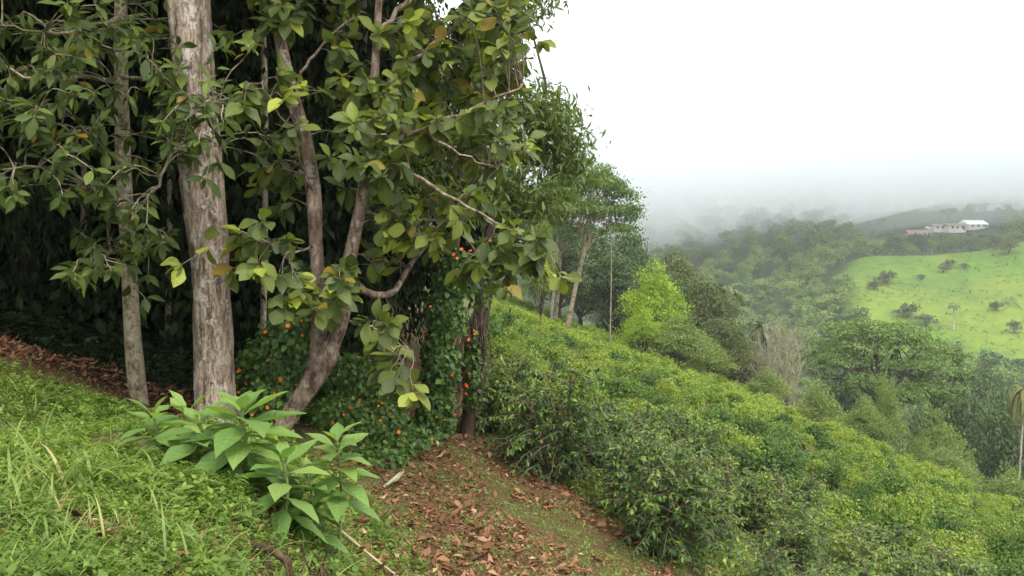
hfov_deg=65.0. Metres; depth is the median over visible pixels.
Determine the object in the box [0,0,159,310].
forest tree
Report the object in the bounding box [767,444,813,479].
coffee bush
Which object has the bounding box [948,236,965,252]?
hillside tree
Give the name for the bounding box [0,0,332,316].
forest tree
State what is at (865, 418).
bushy tree
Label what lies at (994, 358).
hillside tree
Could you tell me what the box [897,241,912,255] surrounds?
hillside tree
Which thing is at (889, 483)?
coffee bush
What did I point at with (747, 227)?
hillside tree
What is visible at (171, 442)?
broadleaf plant
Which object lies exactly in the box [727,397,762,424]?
coffee bush
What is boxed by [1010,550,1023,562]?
coffee bush
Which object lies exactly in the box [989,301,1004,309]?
pasture shrub
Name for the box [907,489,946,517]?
coffee bush
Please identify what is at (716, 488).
coffee bush
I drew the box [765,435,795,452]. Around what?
coffee bush
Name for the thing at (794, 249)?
hillside tree
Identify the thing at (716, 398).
coffee bush
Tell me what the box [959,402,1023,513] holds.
dense tree
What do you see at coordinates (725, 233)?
hillside tree
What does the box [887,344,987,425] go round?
spreading tree
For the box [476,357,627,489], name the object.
coffee bush
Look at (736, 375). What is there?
olive tree crown
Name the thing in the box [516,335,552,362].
coffee bush
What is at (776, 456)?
coffee bush
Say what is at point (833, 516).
coffee bush
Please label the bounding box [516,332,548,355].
coffee bush
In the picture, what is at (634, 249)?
dense tree
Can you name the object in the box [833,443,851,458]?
coffee bush
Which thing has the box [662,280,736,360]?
olive tree crown
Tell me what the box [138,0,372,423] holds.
tall tree
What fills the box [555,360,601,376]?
coffee bush
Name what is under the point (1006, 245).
pasture shrub
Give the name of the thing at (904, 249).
hillside tree
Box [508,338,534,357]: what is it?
coffee bush
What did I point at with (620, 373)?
coffee bush
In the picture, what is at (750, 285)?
hillside tree
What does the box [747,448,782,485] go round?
coffee bush
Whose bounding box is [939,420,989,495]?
bushy tree
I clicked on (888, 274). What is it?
pasture shrub
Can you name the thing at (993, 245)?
pasture shrub
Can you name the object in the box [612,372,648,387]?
coffee bush
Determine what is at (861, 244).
hillside tree
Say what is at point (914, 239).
hillside tree
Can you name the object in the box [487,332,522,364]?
coffee bush
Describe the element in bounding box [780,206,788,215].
hillside tree
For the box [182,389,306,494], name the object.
broadleaf plant
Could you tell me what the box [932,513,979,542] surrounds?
coffee bush
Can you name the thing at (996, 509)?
coffee bush
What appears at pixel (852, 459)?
coffee bush
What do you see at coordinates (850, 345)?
spreading tree
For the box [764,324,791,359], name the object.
hillside tree
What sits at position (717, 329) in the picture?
olive tree crown
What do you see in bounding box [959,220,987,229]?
farm shed
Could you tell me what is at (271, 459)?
broadleaf plant
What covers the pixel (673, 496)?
coffee bush
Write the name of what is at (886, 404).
bushy tree
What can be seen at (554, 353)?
coffee bush
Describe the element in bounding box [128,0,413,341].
forest tree
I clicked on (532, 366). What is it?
coffee bush
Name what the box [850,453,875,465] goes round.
coffee bush
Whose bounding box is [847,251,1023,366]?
pasture grass
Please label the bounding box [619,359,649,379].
coffee bush
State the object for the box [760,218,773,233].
hillside tree
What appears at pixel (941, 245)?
hillside tree
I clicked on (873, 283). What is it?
pasture shrub
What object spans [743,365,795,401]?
bushy tree
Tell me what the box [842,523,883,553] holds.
coffee bush
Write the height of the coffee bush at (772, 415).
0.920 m
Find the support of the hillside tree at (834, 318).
on the ground at (872, 149)
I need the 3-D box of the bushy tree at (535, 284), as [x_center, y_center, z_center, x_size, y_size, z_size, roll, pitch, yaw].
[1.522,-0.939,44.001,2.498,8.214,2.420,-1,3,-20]
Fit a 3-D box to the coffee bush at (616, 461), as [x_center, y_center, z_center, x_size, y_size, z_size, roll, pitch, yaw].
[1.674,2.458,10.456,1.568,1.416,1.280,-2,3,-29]
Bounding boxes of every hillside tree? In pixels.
[633,188,645,196]
[642,185,658,199]
[678,231,697,249]
[700,248,714,257]
[703,205,722,227]
[708,216,722,227]
[718,229,737,247]
[735,278,760,306]
[738,212,762,228]
[740,225,753,242]
[749,268,763,279]
[754,207,771,230]
[757,297,782,315]
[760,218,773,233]
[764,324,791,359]
[770,248,793,265]
[771,267,790,276]
[772,213,787,229]
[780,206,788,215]
[786,252,807,268]
[788,244,803,261]
[817,365,831,371]
[821,313,851,328]
[827,232,838,240]
[830,362,846,374]
[833,228,840,237]
[833,240,856,263]
[838,213,850,223]
[854,234,871,257]
[855,216,869,230]
[863,214,873,220]
[868,229,875,234]
[868,248,879,255]
[869,243,884,249]
[874,246,889,255]
[882,239,902,255]
[890,205,906,216]
[890,236,904,253]
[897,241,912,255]
[899,242,908,253]
[905,234,919,240]
[908,236,920,247]
[915,240,927,255]
[917,235,928,242]
[918,236,932,255]
[925,237,939,254]
[933,236,948,254]
[937,208,952,220]
[943,236,956,253]
[944,241,952,253]
[948,207,958,218]
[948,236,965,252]
[959,238,968,246]
[968,240,984,250]
[974,348,1008,374]
[976,201,989,213]
[985,235,998,246]
[999,199,1010,207]
[999,204,1018,218]
[1004,228,1021,239]
[1004,358,1023,372]
[1013,231,1023,240]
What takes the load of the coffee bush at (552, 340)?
on the ground at (872, 149)
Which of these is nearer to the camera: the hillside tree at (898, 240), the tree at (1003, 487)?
the tree at (1003, 487)
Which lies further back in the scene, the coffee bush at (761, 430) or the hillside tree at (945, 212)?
the hillside tree at (945, 212)
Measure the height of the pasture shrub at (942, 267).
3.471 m
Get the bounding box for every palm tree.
[602,198,618,342]
[700,281,749,317]
[746,319,778,360]
[948,304,960,330]
[1004,383,1023,485]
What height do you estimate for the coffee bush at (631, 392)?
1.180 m
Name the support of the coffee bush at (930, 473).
on the ground at (872, 149)
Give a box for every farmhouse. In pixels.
[904,230,932,239]
[927,224,943,231]
[942,223,966,232]
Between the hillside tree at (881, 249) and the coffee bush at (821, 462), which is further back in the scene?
the hillside tree at (881, 249)
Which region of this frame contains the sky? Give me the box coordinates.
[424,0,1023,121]
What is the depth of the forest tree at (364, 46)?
16.94 m
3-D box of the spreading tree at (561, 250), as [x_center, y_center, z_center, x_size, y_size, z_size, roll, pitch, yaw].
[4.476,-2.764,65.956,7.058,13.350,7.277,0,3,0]
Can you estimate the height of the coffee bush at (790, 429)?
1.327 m
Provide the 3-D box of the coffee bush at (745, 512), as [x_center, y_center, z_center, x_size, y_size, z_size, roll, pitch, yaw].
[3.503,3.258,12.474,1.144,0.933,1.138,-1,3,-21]
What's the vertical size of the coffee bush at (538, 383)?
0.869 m
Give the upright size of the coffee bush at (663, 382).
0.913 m
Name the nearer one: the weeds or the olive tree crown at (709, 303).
the weeds
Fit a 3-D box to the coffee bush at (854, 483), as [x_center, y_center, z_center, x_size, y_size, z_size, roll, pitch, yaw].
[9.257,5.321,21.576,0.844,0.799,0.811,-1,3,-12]
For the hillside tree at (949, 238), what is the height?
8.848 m
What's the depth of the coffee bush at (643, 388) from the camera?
26.43 m
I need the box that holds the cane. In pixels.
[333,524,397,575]
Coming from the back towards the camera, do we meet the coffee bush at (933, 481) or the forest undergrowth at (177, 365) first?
the coffee bush at (933, 481)
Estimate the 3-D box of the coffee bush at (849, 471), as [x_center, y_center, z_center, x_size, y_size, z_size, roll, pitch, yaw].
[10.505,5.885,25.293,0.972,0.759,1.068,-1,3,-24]
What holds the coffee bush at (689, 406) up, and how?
on the ground at (872, 149)
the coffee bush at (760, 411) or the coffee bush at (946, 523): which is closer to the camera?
the coffee bush at (946, 523)
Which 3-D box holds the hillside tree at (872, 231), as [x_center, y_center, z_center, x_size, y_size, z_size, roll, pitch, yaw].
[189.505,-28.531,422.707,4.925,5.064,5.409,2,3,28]
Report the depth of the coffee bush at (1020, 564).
14.16 m
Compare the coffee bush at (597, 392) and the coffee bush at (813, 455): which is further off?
the coffee bush at (813, 455)
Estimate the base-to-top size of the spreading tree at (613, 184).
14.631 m
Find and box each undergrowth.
[0,242,294,402]
[473,301,1023,575]
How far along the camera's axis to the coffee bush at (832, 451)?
27.45 m
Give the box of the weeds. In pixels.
[0,357,427,575]
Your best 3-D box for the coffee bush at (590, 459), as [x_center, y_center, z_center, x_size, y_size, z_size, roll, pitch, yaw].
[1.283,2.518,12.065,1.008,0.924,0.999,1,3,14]
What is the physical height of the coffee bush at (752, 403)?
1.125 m
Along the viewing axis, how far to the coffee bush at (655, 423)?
15.17 m
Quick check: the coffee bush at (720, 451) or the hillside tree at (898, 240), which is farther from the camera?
the hillside tree at (898, 240)
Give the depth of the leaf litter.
8.23 m
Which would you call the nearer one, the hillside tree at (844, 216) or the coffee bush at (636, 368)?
the coffee bush at (636, 368)
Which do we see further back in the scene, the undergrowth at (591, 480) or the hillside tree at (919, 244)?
the hillside tree at (919, 244)
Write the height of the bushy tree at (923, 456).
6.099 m
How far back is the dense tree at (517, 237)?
68.79 m
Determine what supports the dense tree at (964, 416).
on the ground at (872, 149)
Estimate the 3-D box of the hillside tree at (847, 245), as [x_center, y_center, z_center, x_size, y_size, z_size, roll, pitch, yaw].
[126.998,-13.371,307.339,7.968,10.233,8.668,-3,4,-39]
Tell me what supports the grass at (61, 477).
on the ground at (872, 149)
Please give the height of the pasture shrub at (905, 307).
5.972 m
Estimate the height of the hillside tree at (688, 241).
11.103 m
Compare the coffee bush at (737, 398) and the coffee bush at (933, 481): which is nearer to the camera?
the coffee bush at (933, 481)
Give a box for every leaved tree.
[160,0,583,438]
[383,0,610,350]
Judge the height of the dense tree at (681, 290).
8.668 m
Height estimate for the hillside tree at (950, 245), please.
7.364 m
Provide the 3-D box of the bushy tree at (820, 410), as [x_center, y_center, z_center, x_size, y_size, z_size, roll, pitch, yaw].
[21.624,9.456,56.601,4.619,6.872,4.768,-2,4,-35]
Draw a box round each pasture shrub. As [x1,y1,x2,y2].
[867,281,882,289]
[872,269,898,284]
[890,302,923,318]
[911,313,937,326]
[938,264,951,272]
[939,259,956,267]
[959,262,969,267]
[988,242,999,250]
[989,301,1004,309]
[994,239,1020,253]
[1006,319,1022,333]
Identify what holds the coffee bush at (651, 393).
on the ground at (872, 149)
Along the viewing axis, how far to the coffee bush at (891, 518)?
13.90 m
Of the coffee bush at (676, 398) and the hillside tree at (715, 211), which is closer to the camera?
the coffee bush at (676, 398)
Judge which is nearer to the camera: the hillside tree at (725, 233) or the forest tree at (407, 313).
the forest tree at (407, 313)
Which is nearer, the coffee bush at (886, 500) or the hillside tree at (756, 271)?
the coffee bush at (886, 500)
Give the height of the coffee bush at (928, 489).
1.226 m
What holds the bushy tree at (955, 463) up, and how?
on the ground at (872, 149)
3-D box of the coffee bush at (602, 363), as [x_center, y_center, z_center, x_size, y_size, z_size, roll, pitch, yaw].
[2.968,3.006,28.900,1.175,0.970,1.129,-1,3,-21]
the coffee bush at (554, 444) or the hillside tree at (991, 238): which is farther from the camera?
the hillside tree at (991, 238)
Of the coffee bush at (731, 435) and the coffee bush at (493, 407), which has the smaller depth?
the coffee bush at (493, 407)
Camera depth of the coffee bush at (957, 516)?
19.09 m
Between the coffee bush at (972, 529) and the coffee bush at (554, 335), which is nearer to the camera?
the coffee bush at (972, 529)
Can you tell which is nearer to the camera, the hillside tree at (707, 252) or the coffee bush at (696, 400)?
the coffee bush at (696, 400)
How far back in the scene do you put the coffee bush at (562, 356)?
27.69 m
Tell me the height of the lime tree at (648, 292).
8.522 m
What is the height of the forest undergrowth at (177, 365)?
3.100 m
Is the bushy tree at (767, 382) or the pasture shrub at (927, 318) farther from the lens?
the pasture shrub at (927, 318)
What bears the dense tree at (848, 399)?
on the ground at (872, 149)
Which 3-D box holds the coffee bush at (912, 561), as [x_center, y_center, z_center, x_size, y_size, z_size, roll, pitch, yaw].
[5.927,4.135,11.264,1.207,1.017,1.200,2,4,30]
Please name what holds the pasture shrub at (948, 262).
on the ground at (872, 149)
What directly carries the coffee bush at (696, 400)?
on the ground at (872, 149)
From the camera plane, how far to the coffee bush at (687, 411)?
21.38 m
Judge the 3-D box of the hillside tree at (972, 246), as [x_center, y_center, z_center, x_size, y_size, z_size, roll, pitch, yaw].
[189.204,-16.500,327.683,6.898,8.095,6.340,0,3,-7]
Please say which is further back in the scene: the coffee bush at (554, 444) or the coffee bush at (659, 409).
the coffee bush at (659, 409)
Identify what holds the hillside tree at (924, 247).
on the ground at (872, 149)
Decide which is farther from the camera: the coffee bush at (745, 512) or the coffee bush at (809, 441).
the coffee bush at (809, 441)
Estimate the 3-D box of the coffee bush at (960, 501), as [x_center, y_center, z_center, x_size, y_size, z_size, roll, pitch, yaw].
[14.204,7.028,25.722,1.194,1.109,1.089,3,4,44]
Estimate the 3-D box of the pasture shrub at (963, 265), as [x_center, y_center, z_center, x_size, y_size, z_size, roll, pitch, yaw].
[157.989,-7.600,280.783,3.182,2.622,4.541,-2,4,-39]
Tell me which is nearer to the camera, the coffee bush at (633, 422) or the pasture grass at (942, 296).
the coffee bush at (633, 422)
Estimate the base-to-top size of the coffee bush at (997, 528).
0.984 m
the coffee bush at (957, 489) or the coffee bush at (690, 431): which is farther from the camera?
the coffee bush at (957, 489)
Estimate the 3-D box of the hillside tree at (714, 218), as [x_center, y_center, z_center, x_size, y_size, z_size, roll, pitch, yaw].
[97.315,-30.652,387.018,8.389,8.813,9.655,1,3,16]
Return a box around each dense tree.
[459,195,554,295]
[502,216,598,307]
[527,237,593,318]
[530,223,644,325]
[570,253,644,334]
[593,225,661,336]
[623,272,699,355]
[808,370,888,443]
[892,401,961,457]
[927,389,1003,474]
[952,360,1010,437]
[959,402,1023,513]
[980,382,1021,438]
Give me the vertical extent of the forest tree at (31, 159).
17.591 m
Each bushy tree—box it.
[518,216,557,325]
[639,311,721,370]
[683,338,742,374]
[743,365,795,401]
[790,377,849,429]
[838,395,895,439]
[862,368,911,453]
[893,401,974,486]
[911,435,935,462]
[917,444,985,494]
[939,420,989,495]
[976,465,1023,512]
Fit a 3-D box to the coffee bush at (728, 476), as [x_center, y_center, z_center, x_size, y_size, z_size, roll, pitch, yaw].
[2.375,2.724,10.273,1.483,1.394,1.430,1,3,23]
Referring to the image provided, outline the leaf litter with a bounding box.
[0,332,710,575]
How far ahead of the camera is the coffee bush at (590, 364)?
26.50 m
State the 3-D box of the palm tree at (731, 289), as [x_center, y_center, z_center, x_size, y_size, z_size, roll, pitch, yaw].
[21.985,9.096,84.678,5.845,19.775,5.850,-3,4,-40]
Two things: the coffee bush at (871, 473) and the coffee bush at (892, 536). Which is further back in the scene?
the coffee bush at (871, 473)
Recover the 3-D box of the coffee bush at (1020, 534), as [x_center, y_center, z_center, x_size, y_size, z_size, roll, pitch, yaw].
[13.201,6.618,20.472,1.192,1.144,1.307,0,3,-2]
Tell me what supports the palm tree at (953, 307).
on the ground at (872, 149)
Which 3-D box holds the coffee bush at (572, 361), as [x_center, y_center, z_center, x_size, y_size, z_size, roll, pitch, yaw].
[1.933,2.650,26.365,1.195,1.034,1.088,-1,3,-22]
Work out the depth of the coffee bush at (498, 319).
35.37 m
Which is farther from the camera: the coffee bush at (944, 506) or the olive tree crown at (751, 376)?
the olive tree crown at (751, 376)
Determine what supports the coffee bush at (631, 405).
on the ground at (872, 149)
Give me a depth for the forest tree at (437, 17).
28.06 m
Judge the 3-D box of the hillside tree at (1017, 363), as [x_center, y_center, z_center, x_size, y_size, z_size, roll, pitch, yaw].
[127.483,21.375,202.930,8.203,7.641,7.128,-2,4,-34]
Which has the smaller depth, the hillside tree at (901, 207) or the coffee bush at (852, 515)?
the coffee bush at (852, 515)
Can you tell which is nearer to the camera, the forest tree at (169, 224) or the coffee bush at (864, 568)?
the coffee bush at (864, 568)
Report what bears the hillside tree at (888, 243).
on the ground at (872, 149)
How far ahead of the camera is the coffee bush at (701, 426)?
19.10 m
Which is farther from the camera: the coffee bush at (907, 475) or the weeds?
the coffee bush at (907, 475)
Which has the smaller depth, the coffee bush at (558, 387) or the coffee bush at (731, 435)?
the coffee bush at (558, 387)
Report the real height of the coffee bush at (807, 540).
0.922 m
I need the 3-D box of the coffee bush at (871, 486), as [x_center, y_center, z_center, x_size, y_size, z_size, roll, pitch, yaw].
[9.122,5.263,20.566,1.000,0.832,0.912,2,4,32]
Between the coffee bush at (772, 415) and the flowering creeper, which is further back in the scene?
the coffee bush at (772, 415)
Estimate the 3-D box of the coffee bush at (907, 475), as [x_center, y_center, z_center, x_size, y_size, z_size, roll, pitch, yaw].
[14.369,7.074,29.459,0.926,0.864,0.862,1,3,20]
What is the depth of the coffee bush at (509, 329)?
31.76 m
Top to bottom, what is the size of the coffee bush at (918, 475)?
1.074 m
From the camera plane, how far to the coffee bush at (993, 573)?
11.47 m
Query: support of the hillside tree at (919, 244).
on the ground at (872, 149)
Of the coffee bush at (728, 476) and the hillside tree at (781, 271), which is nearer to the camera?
the coffee bush at (728, 476)
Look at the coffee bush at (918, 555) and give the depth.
12.62 m
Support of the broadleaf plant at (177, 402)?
on the ground at (872, 149)
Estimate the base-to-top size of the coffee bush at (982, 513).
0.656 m
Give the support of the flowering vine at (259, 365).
on the ground at (872, 149)
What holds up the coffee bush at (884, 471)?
on the ground at (872, 149)
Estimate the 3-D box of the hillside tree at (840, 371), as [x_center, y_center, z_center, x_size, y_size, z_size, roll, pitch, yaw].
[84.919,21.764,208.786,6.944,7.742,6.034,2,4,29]
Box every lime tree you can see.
[612,253,694,354]
[618,303,667,355]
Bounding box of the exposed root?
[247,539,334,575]
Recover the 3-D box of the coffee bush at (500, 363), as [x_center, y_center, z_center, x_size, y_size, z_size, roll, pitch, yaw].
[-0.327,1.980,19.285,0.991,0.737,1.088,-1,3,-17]
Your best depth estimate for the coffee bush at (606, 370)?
25.09 m
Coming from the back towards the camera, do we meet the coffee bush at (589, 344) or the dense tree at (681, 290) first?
the dense tree at (681, 290)
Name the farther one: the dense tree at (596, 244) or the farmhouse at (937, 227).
the farmhouse at (937, 227)
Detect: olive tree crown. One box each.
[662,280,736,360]
[668,274,753,366]
[682,314,758,374]
[699,317,764,394]
[727,340,773,384]
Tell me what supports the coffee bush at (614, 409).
on the ground at (872, 149)
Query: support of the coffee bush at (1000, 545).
on the ground at (872, 149)
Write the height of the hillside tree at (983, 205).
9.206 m
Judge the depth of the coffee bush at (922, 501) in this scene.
19.08 m
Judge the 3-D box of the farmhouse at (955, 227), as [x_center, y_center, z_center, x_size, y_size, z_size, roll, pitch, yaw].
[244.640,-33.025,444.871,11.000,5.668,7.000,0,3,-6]
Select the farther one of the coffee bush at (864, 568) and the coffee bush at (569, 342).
the coffee bush at (569, 342)
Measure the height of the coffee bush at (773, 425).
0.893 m
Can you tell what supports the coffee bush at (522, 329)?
on the ground at (872, 149)
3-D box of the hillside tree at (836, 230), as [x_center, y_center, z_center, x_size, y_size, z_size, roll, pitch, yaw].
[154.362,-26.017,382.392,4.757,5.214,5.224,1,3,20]
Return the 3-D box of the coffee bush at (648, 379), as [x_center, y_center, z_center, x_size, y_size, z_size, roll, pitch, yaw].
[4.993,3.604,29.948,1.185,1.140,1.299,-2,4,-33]
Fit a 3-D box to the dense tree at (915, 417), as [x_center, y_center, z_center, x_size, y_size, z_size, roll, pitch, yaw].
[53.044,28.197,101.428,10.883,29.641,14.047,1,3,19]
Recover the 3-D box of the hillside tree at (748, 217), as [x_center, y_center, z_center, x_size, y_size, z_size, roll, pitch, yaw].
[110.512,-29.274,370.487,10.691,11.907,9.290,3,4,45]
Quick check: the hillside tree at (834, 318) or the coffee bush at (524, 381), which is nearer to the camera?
the coffee bush at (524, 381)
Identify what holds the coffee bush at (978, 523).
on the ground at (872, 149)
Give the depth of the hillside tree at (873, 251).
346.39 m
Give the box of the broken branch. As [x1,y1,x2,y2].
[382,471,403,488]
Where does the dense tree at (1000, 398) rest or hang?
on the ground at (872, 149)
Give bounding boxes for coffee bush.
[449,341,563,444]
[464,312,500,326]
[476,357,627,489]
[485,356,513,374]
[487,319,507,337]
[487,323,513,354]
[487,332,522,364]
[491,312,503,325]
[492,367,536,386]
[499,312,516,329]
[499,343,544,369]
[504,326,523,342]
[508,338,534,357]
[510,362,545,370]
[512,321,534,340]
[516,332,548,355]
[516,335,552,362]
[524,369,553,398]
[534,394,607,460]
[535,377,589,413]
[541,336,570,352]
[542,341,557,358]
[544,332,568,346]
[544,344,571,363]
[547,360,566,372]
[552,363,599,391]
[553,353,584,371]
[554,331,580,350]
[554,354,575,363]
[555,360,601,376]
[566,363,603,392]
[570,423,615,482]
[573,336,605,353]
[575,384,613,408]
[578,346,605,361]
[583,351,616,366]
[584,357,608,376]
[584,417,685,530]
[585,398,635,444]
[587,358,603,370]
[587,364,616,380]
[587,369,611,393]
[591,396,684,473]
[596,425,738,575]
[599,435,695,519]
[602,374,636,400]
[605,351,628,362]
[605,376,655,404]
[606,364,633,378]
[608,358,631,374]
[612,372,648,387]
[612,396,629,404]
[615,396,656,419]
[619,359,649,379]
[634,369,661,390]
[637,384,653,407]
[637,416,669,438]
[641,385,665,405]
[646,392,682,409]
[646,405,685,425]
[651,404,666,418]
[652,400,740,482]
[653,376,672,392]
[654,448,757,563]
[655,369,676,381]
[655,376,686,400]
[661,404,707,421]
[666,376,681,387]
[666,392,687,403]
[669,400,700,412]
[670,398,691,409]
[677,386,707,413]
[677,424,727,470]
[680,414,726,440]
[681,382,704,393]
[686,406,724,426]
[694,381,711,393]
[700,470,736,528]
[701,384,725,403]
[702,404,736,425]
[703,388,729,407]
[706,401,741,428]
[711,423,750,447]
[713,420,741,440]
[714,465,769,532]
[717,439,764,476]
[723,530,836,575]
[727,394,750,407]
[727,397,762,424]
[728,431,765,471]
[732,414,775,440]
[732,465,785,524]
[741,400,770,421]
[744,402,767,423]
[745,430,788,452]
[746,462,841,550]
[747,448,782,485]
[748,483,833,563]
[749,421,772,436]
[750,441,815,490]
[751,508,835,575]
[757,409,778,421]
[764,419,781,431]
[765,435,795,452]
[767,412,795,426]
[767,425,798,445]
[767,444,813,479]
[773,420,810,449]
[776,475,833,518]
[784,437,814,459]
[798,432,815,449]
[801,422,832,445]
[801,557,854,575]
[803,456,829,483]
[804,547,897,575]
[806,446,850,480]
[811,448,845,465]
[812,437,841,452]
[814,459,851,493]
[817,485,861,530]
[817,509,851,544]
[818,514,910,575]
[818,533,873,570]
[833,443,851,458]
[840,488,878,524]
[841,464,865,482]
[842,453,873,470]
[842,474,872,494]
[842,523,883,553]
[848,478,886,501]
[848,516,923,575]
[849,461,880,476]
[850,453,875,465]
[851,484,877,507]
[853,500,937,553]
[857,469,883,481]
[864,480,886,499]
[864,489,930,538]
[865,451,891,469]
[868,468,918,500]
[869,467,900,482]
[871,464,886,472]
[877,454,900,472]
[890,468,906,474]
[893,469,917,490]
[893,542,981,575]
[894,488,940,528]
[900,540,956,573]
[904,467,934,486]
[904,533,977,569]
[906,479,955,502]
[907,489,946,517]
[911,535,995,575]
[918,476,955,496]
[921,469,940,483]
[925,508,981,543]
[925,527,991,564]
[926,496,970,521]
[927,506,988,549]
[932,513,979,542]
[941,482,963,496]
[942,491,975,512]
[955,506,981,533]
[966,498,985,510]
[972,505,995,520]
[977,548,1023,574]
[978,498,1006,519]
[978,514,1005,529]
[978,559,1023,575]
[978,567,1001,575]
[979,514,1014,531]
[979,526,1023,563]
[980,520,1022,553]
[984,520,1023,538]
[990,511,1023,532]
[1004,508,1023,518]
[1008,527,1023,543]
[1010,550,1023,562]
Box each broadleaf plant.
[114,396,196,456]
[137,390,225,449]
[151,400,248,468]
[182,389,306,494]
[231,438,330,546]
[279,457,349,554]
[299,421,380,559]
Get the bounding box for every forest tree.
[0,0,73,239]
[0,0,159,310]
[0,0,244,320]
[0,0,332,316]
[0,0,457,375]
[2,3,155,261]
[6,0,486,370]
[79,3,87,308]
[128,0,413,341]
[165,23,172,345]
[228,0,542,356]
[259,0,267,329]
[324,0,473,348]
[369,1,455,313]
[388,0,445,293]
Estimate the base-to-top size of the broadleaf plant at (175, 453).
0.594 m
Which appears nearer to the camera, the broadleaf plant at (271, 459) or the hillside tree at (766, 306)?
the broadleaf plant at (271, 459)
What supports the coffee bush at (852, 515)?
on the ground at (872, 149)
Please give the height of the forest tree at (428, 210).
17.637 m
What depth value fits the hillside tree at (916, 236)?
374.90 m
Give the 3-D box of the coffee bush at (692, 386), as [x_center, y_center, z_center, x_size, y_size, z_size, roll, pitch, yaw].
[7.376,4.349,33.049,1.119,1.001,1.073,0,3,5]
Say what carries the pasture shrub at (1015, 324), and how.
on the ground at (872, 149)
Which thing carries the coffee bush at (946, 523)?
on the ground at (872, 149)
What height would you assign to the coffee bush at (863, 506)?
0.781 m
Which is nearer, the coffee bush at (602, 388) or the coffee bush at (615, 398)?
the coffee bush at (615, 398)
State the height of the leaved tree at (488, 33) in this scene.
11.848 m
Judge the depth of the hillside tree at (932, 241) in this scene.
318.36 m
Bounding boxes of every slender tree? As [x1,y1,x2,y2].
[0,0,283,405]
[550,200,558,319]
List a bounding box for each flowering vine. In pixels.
[234,257,311,424]
[410,214,478,444]
[451,215,522,438]
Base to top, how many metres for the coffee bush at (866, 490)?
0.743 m
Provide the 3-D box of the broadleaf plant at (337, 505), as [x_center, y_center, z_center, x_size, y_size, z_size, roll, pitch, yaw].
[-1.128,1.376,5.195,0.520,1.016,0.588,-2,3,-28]
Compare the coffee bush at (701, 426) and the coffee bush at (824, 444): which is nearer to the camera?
the coffee bush at (701, 426)
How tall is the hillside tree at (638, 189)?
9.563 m
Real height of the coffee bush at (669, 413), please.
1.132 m
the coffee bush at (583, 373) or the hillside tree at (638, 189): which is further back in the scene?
the hillside tree at (638, 189)
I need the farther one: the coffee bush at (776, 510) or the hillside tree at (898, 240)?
the hillside tree at (898, 240)
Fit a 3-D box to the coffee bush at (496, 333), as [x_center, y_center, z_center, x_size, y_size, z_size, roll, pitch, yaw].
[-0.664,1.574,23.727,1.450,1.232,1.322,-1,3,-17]
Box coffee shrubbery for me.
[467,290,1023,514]
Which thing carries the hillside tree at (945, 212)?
on the ground at (872, 149)
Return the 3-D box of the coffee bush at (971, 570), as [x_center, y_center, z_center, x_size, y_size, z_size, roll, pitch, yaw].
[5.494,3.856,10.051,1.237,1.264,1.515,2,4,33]
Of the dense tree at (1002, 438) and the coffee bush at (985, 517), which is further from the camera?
the dense tree at (1002, 438)
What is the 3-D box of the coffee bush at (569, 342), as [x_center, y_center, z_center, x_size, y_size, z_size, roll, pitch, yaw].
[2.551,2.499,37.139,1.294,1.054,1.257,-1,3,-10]
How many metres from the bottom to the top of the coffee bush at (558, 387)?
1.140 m
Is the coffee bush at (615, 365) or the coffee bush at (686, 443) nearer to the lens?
the coffee bush at (686, 443)
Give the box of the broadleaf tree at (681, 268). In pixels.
[644,245,707,359]
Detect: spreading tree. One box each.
[528,175,603,319]
[543,161,649,328]
[792,316,973,442]
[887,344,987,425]
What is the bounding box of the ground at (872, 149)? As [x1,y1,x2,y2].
[0,111,1023,575]
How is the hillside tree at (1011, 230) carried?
on the ground at (872, 149)
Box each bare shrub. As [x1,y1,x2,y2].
[742,310,827,407]
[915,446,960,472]
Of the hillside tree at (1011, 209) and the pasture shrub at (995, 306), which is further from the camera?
the hillside tree at (1011, 209)
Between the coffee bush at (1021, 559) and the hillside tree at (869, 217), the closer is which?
the coffee bush at (1021, 559)
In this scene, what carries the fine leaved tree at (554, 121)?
on the ground at (872, 149)
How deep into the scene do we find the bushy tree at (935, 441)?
52.26 m
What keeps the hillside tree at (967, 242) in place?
on the ground at (872, 149)
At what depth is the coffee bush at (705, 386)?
35.84 m
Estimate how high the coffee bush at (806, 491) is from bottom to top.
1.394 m
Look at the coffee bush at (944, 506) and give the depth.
21.51 m
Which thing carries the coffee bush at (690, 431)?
on the ground at (872, 149)
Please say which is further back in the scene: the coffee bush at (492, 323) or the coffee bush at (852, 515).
the coffee bush at (492, 323)
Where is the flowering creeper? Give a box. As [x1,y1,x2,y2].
[303,352,433,469]
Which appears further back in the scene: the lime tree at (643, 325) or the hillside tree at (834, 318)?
the hillside tree at (834, 318)
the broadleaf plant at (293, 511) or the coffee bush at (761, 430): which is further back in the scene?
the coffee bush at (761, 430)
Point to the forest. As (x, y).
(798, 302)
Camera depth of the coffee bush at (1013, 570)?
12.63 m
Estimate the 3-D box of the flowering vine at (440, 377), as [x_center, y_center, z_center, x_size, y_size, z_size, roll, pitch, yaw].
[-0.998,0.612,11.145,1.136,3.389,0.802,-2,4,-36]
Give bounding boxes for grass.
[0,349,688,575]
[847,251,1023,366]
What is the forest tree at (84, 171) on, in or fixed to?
on the ground at (872, 149)
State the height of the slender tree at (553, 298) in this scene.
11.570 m
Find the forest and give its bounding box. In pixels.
[568,146,1023,457]
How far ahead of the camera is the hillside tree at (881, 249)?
326.95 m
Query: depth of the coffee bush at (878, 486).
22.58 m

